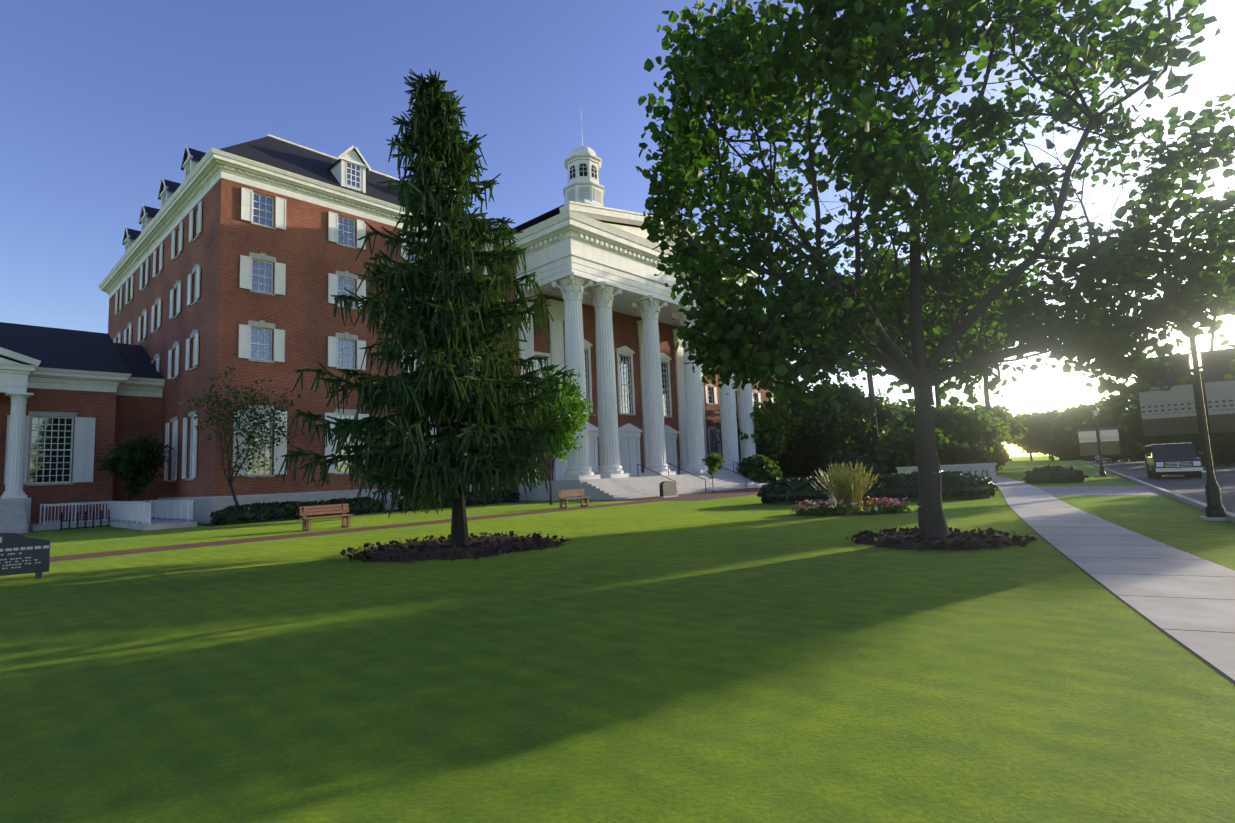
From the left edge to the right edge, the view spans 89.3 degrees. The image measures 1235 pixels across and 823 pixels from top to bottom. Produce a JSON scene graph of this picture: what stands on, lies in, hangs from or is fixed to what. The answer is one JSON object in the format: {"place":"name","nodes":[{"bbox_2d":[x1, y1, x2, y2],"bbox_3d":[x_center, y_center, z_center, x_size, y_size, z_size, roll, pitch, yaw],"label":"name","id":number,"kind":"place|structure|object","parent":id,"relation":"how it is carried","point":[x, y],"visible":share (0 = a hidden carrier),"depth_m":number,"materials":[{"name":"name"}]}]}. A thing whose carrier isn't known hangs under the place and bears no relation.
{"place":"outdoors","nodes":[
{"label":"outdoors","id":0,"kind":"place"},
{"bbox_2d":[0,455,1234,822],"bbox_3d":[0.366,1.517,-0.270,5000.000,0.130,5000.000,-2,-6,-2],"label":"ground","id":1,"kind":"structure","parent":0,"point":[742,659],"depth_m":5.19,"materials":[{"name":"green plant"}]},
{"bbox_2d":[0,533,50,578],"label":"sign","id":2,"kind":"object","parent":1,"relation":"on","point":[21,554],"visible":1,"depth_m":12.44,"materials":[{"name":"grey metal"}]},
{"bbox_2d":[60,510,110,529],"bbox_3d":[-26.396,5.363,31.038,0.320,0.855,1.900,-7,-8,42],"label":"bike rack","id":3,"kind":"object","parent":1,"relation":"on","point":[85,519],"visible":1,"depth_m":30.95,"materials":[{"name":"black metal"}]},
{"bbox_2d":[0,322,196,533],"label":"wing","id":4,"kind":"structure","parent":1,"relation":"on","point":[74,404],"depth_m":34.38,"materials":[{"name":"red brick"}]},
{"bbox_2d":[95,431,173,500],"bbox_3d":[-26.259,3.577,34.166,3.579,5.023,3.901,-2,-6,-2],"label":"tree","id":5,"kind":"object","parent":1,"relation":"on","point":[127,461],"visible":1,"depth_m":33.87,"materials":[{"name":"green plant"}]},
{"bbox_2d":[178,366,303,506],"bbox_3d":[-18.259,1.741,30.684,5.387,7.401,6.929,1,-7,-30],"label":"tree","id":6,"kind":"object","parent":1,"relation":"on","point":[229,477],"visible":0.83,"depth_m":30.13,"materials":[{"name":"green plant"}]},
{"bbox_2d":[209,496,383,524],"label":"hedge","id":7,"kind":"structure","parent":1,"relation":"on","point":[259,512],"depth_m":30.50,"materials":[{"name":"green plant"}]},
{"bbox_2d":[299,504,353,530],"bbox_3d":[-10.817,3.929,23.273,0.540,0.886,1.800,-7,-8,42],"label":"bench","id":8,"kind":"object","parent":1,"relation":"on","point":[339,508],"visible":1,"depth_m":23.32,"materials":[{"name":"wood"}]},
{"bbox_2d":[50,487,760,561],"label":"paths","id":9,"kind":"structure","parent":1,"relation":"on","point":[715,494],"depth_m":24.42,"materials":[{"name":"brick"}]},
{"bbox_2d":[658,481,677,497],"bbox_3d":[3.137,4.839,39.010,0.480,1.000,1.500,-7,-8,42],"label":"entrance monument","id":10,"kind":"object","parent":9,"relation":"on","point":[667,488],"visible":0.94,"depth_m":38.78,"materials":[{"name":"grey stone"}]},
{"bbox_2d":[702,451,724,492],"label":"sapling","id":11,"kind":"object","parent":9,"relation":"on","point":[712,461],"visible":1,"depth_m":41.61,"materials":[{"name":"green plant"}]},
{"bbox_2d":[277,69,575,545],"bbox_3d":[-4.558,-2.745,15.437,6.724,12.103,5.506,2,-7,-36],"label":"spruce tree","id":12,"kind":"object","parent":1,"relation":"on","point":[448,383],"visible":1,"depth_m":14.81,"materials":[{"name":"green plant"}]},
{"bbox_2d":[98,103,781,522],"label":"building","id":13,"kind":"structure","parent":1,"relation":"on","point":[242,261],"depth_m":38.07,"materials":[{"name":"brick"}]},
{"bbox_2d":[340,531,570,562],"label":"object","id":14,"kind":"object","parent":1,"relation":"on","point":[442,548],"visible":0.94,"depth_m":14.17,"materials":[{"name":"plant"}]},
{"bbox_2d":[397,489,519,510],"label":"hedge","id":15,"kind":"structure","parent":1,"relation":"on","point":[511,496],"depth_m":38.76,"materials":[{"name":"green plant"}]},
{"bbox_2d":[520,364,596,504],"bbox_3d":[-3.619,1.333,35.593,4.938,7.868,5.520,-2,-6,-2],"label":"young tree","id":16,"kind":"object","parent":1,"relation":"on","point":[573,422],"visible":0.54,"depth_m":34.88,"materials":[{"name":"green plant"}]},
{"bbox_2d":[558,489,590,507],"bbox_3d":[-2.172,4.370,31.413,0.540,0.886,1.800,-7,-8,42],"label":"bench","id":17,"kind":"object","parent":1,"relation":"on","point":[571,493],"visible":0.92,"depth_m":31.43,"materials":[{"name":"wood"}]},
{"bbox_2d":[716,402,802,462],"bbox_3d":[13.698,3.183,60.565,7.974,7.717,7.896,-2,-6,-2],"label":"tree","id":18,"kind":"object","parent":1,"relation":"on","point":[774,433],"visible":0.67,"depth_m":58.29,"materials":[{"name":"green plant"}]},
{"bbox_2d":[736,454,783,482],"bbox_3d":[12.129,5.143,53.938,4.124,2.910,4.584,-2,-6,-2],"label":"bush","id":19,"kind":"object","parent":1,"relation":"on","point":[764,465],"visible":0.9,"depth_m":52.69,"materials":[{"name":"green plant"}]},
{"bbox_2d":[775,440,827,477],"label":"bush","id":20,"kind":"object","parent":1,"relation":"on","point":[799,461],"visible":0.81,"depth_m":67.91,"materials":[{"name":"green plant"}]},
{"bbox_2d":[753,377,885,476],"bbox_3d":[21.214,1.698,66.281,13.143,11.158,10.414,-7,-7,40],"label":"tree","id":21,"kind":"object","parent":1,"relation":"on","point":[827,427],"visible":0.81,"depth_m":63.60,"materials":[{"name":"green plant"}]},
{"bbox_2d":[825,452,836,469],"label":"understory","id":22,"kind":"object","parent":1,"relation":"on","point":[831,460],"depth_m":90.39,"materials":[{"name":"green plant"}]},
{"bbox_2d":[790,460,917,515],"bbox_3d":[7.600,2.469,20.491,3.918,1.760,2.366,-4,-6,13],"label":"flower bed","id":23,"kind":"object","parent":1,"relation":"on","point":[845,483],"visible":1,"depth_m":20.11,"materials":[{"name":"green plant"}]},
{"bbox_2d":[826,450,887,474],"bbox_3d":[19.117,4.656,49.987,4.709,3.263,4.362,-2,-6,-2],"label":"understory","id":24,"kind":"object","parent":1,"relation":"on","point":[868,461],"visible":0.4,"depth_m":49.59,"materials":[{"name":"green plant"}]},
{"bbox_2d":[794,245,941,456],"bbox_3d":[26.374,-5.076,62.963,14.976,23.502,14.279,0,-6,-19],"label":"tall tree","id":25,"kind":"object","parent":1,"relation":"on","point":[888,262],"visible":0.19,"depth_m":60.66,"materials":[{"name":"green plant"}]},
{"bbox_2d":[841,386,908,451],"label":"tree","id":26,"kind":"object","parent":1,"relation":"on","point":[886,415],"depth_m":71.76,"materials":[{"name":"green plant"}]},
{"bbox_2d":[757,470,997,503],"bbox_3d":[10.812,3.203,26.547,9.666,1.215,3.125,-4,-6,15],"label":"hedge","id":27,"kind":"object","parent":1,"relation":"on","point":[958,485],"visible":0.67,"depth_m":25.40,"materials":[{"name":"green plant"}]},
{"bbox_2d":[850,441,907,474],"bbox_3d":[27.793,5.112,66.370,7.357,4.466,6.780,-2,-6,-2],"label":"understory","id":28,"kind":"object","parent":1,"relation":"on","point":[861,449],"visible":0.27,"depth_m":64.56,"materials":[{"name":"green plant"}]},
{"bbox_2d":[887,400,914,433],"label":"tree","id":29,"kind":"object","parent":1,"relation":"on","point":[909,413],"visible":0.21,"depth_m":89.96,"materials":[{"name":"green plant"}]},
{"bbox_2d":[874,426,951,466],"bbox_3d":[24.895,3.474,52.478,5.551,4.631,5.978,-2,-6,-2],"label":"bush","id":30,"kind":"object","parent":1,"relation":"on","point":[896,445],"visible":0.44,"depth_m":51.95,"materials":[{"name":"green plant"}]},
{"bbox_2d":[635,0,1234,538],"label":"maple tree","id":31,"kind":"object","parent":1,"relation":"on","point":[735,62],"visible":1,"depth_m":11.95,"materials":[{"name":"green plant"}]},
{"bbox_2d":[845,526,1036,550],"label":"mulch bed plants","id":32,"kind":"object","parent":1,"relation":"on","point":[911,539],"visible":0.85,"depth_m":11.90,"materials":[{"name":"plant"}]},
{"bbox_2d":[896,463,997,482],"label":"sign wall","id":33,"kind":"structure","parent":1,"relation":"on","point":[985,470],"depth_m":38.90,"materials":[{"name":"stone"}]},
{"bbox_2d":[899,254,1006,408],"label":"tall tree","id":34,"kind":"object","parent":1,"relation":"on","point":[951,358],"visible":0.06,"depth_m":67.31,"materials":[{"name":"green plant"}]},
{"bbox_2d":[937,439,995,464],"bbox_3d":[27.114,4.136,49.484,4.281,3.747,5.442,2,-7,-38],"label":"understory","id":35,"kind":"object","parent":1,"relation":"on","point":[953,453],"visible":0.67,"depth_m":48.14,"materials":[{"name":"green plant"}]},
{"bbox_2d":[934,404,1010,451],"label":"tree","id":36,"kind":"object","parent":1,"relation":"on","point":[959,424],"visible":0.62,"depth_m":56.87,"materials":[{"name":"green plant"}]},
{"bbox_2d":[942,401,1011,444],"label":"tree","id":37,"kind":"object","parent":1,"relation":"on","point":[1002,425],"visible":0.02,"depth_m":68.73,"materials":[{"name":"green plant"}]},
{"bbox_2d":[949,289,1038,470],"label":"tall tree","id":38,"kind":"object","parent":1,"relation":"on","point":[996,346],"visible":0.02,"depth_m":74.72,"materials":[{"name":"green plant"}]},
{"bbox_2d":[983,438,1014,472],"bbox_3d":[34.657,4.399,61.095,6.760,5.293,7.282,-2,-6,-2],"label":"understory","id":39,"kind":"object","parent":1,"relation":"on","point":[1000,454],"visible":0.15,"depth_m":59.50,"materials":[{"name":"green plant"}]},
{"bbox_2d":[974,404,1028,443],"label":"tree","id":40,"kind":"object","parent":1,"relation":"on","point":[1016,432],"visible":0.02,"depth_m":78.10,"materials":[{"name":"green plant"}]},
{"bbox_2d":[1013,413,1040,460],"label":"tree","id":41,"kind":"object","parent":1,"relation":"on","point":[1028,415],"depth_m":207.25,"materials":[{"name":"green plant"}]},
{"bbox_2d":[1011,408,1065,460],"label":"tree","id":42,"kind":"object","parent":1,"relation":"on","point":[1039,426],"visible":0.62,"depth_m":176.85,"materials":[{"name":"green plant"}]},
{"bbox_2d":[1036,412,1053,458],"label":"tree","id":43,"kind":"object","parent":1,"relation":"on","point":[1046,453],"depth_m":236.08,"materials":[{"name":"green plant"}]},
{"bbox_2d":[1022,464,1088,483],"bbox_3d":[25.415,3.618,36.384,3.036,1.121,2.063,-2,-6,-2],"label":"bush","id":44,"kind":"object","parent":1,"relation":"on","point":[1050,474],"visible":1,"depth_m":35.87,"materials":[{"name":"green plant"}]},
{"bbox_2d":[1047,414,1076,444],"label":"tree","id":45,"kind":"object","parent":1,"relation":"on","point":[1060,434],"visible":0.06,"depth_m":148.99,"materials":[{"name":"green plant"}]},
{"bbox_2d":[1053,442,1081,460],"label":"understory","id":46,"kind":"object","parent":1,"relation":"on","point":[1063,452],"visible":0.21,"depth_m":161.85,"materials":[{"name":"green plant"}]},
{"bbox_2d":[1059,400,1104,453],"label":"tree","id":47,"kind":"object","parent":1,"relation":"on","point":[1076,417],"visible":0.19,"depth_m":123.18,"materials":[{"name":"green plant"}]},
{"bbox_2d":[1071,443,1095,460],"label":"understory","id":48,"kind":"object","parent":1,"relation":"on","point":[1075,448],"depth_m":137.14,"materials":[{"name":"green plant"}]},
{"bbox_2d":[1078,406,1121,476],"bbox_3d":[32.537,1.998,42.274,2.240,4.840,0.600,-7,-7,38],"label":"lamp post","id":49,"kind":"object","parent":1,"relation":"on","point":[1110,442],"visible":1,"depth_m":42.23,"materials":[{"name":"metal"}]},
{"bbox_2d":[1094,455,1109,461],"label":"car","id":50,"kind":"object","parent":1,"relation":"on","point":[1105,458],"visible":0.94,"depth_m":111.16,"materials":[{"name":"grey paint"}]},
{"bbox_2d":[1082,392,1144,461],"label":"tree","id":51,"kind":"object","parent":1,"relation":"on","point":[1103,420],"visible":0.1,"depth_m":99.40,"materials":[{"name":"green plant"}]},
{"bbox_2d":[1097,443,1144,461],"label":"understory","id":52,"kind":"object","parent":1,"relation":"on","point":[1139,454],"visible":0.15,"depth_m":108.25,"materials":[{"name":"green plant"}]},
{"bbox_2d":[1098,392,1181,444],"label":"tree","id":53,"kind":"object","parent":1,"relation":"on","point":[1116,412],"visible":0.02,"depth_m":81.98,"materials":[{"name":"green plant"}]},
{"bbox_2d":[1107,370,1212,464],"bbox_3d":[58.132,0.487,63.577,10.445,9.966,11.476,-2,-6,-2],"label":"tree","id":54,"kind":"object","parent":1,"relation":"on","point":[1133,419],"visible":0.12,"depth_m":64.20,"materials":[{"name":"green plant"}]},
{"bbox_2d":[1145,442,1202,478],"bbox_3d":[32.489,2.907,36.690,2.440,2.058,5.410,-6,-7,35],"label":"van","id":55,"kind":"object","parent":1,"relation":"on","point":[1184,459],"visible":0.98,"depth_m":35.16,"materials":[{"name":"grey paint"}]},
{"bbox_2d":[1137,319,1234,520],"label":"lamp post","id":56,"kind":"object","parent":1,"relation":"on","point":[1171,411],"visible":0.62,"depth_m":14.51,"materials":[{"name":"metal"}]},
{"bbox_2d":[1197,432,1234,464],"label":"hedge","id":57,"kind":"object","parent":1,"relation":"on","point":[1223,449],"visible":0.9,"depth_m":57.61,"materials":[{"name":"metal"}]},
{"bbox_2d":[1204,259,1234,316],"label":"street tree","id":58,"kind":"object","parent":1,"relation":"on","point":[1230,284],"visible":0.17,"depth_m":42.84,"materials":[{"name":"green plant"}]},
{"bbox_2d":[0,0,1234,456],"label":"sky","id":59,"kind":"structure","parent":0,"point":[102,101],"materials":[{"name":"blue"}]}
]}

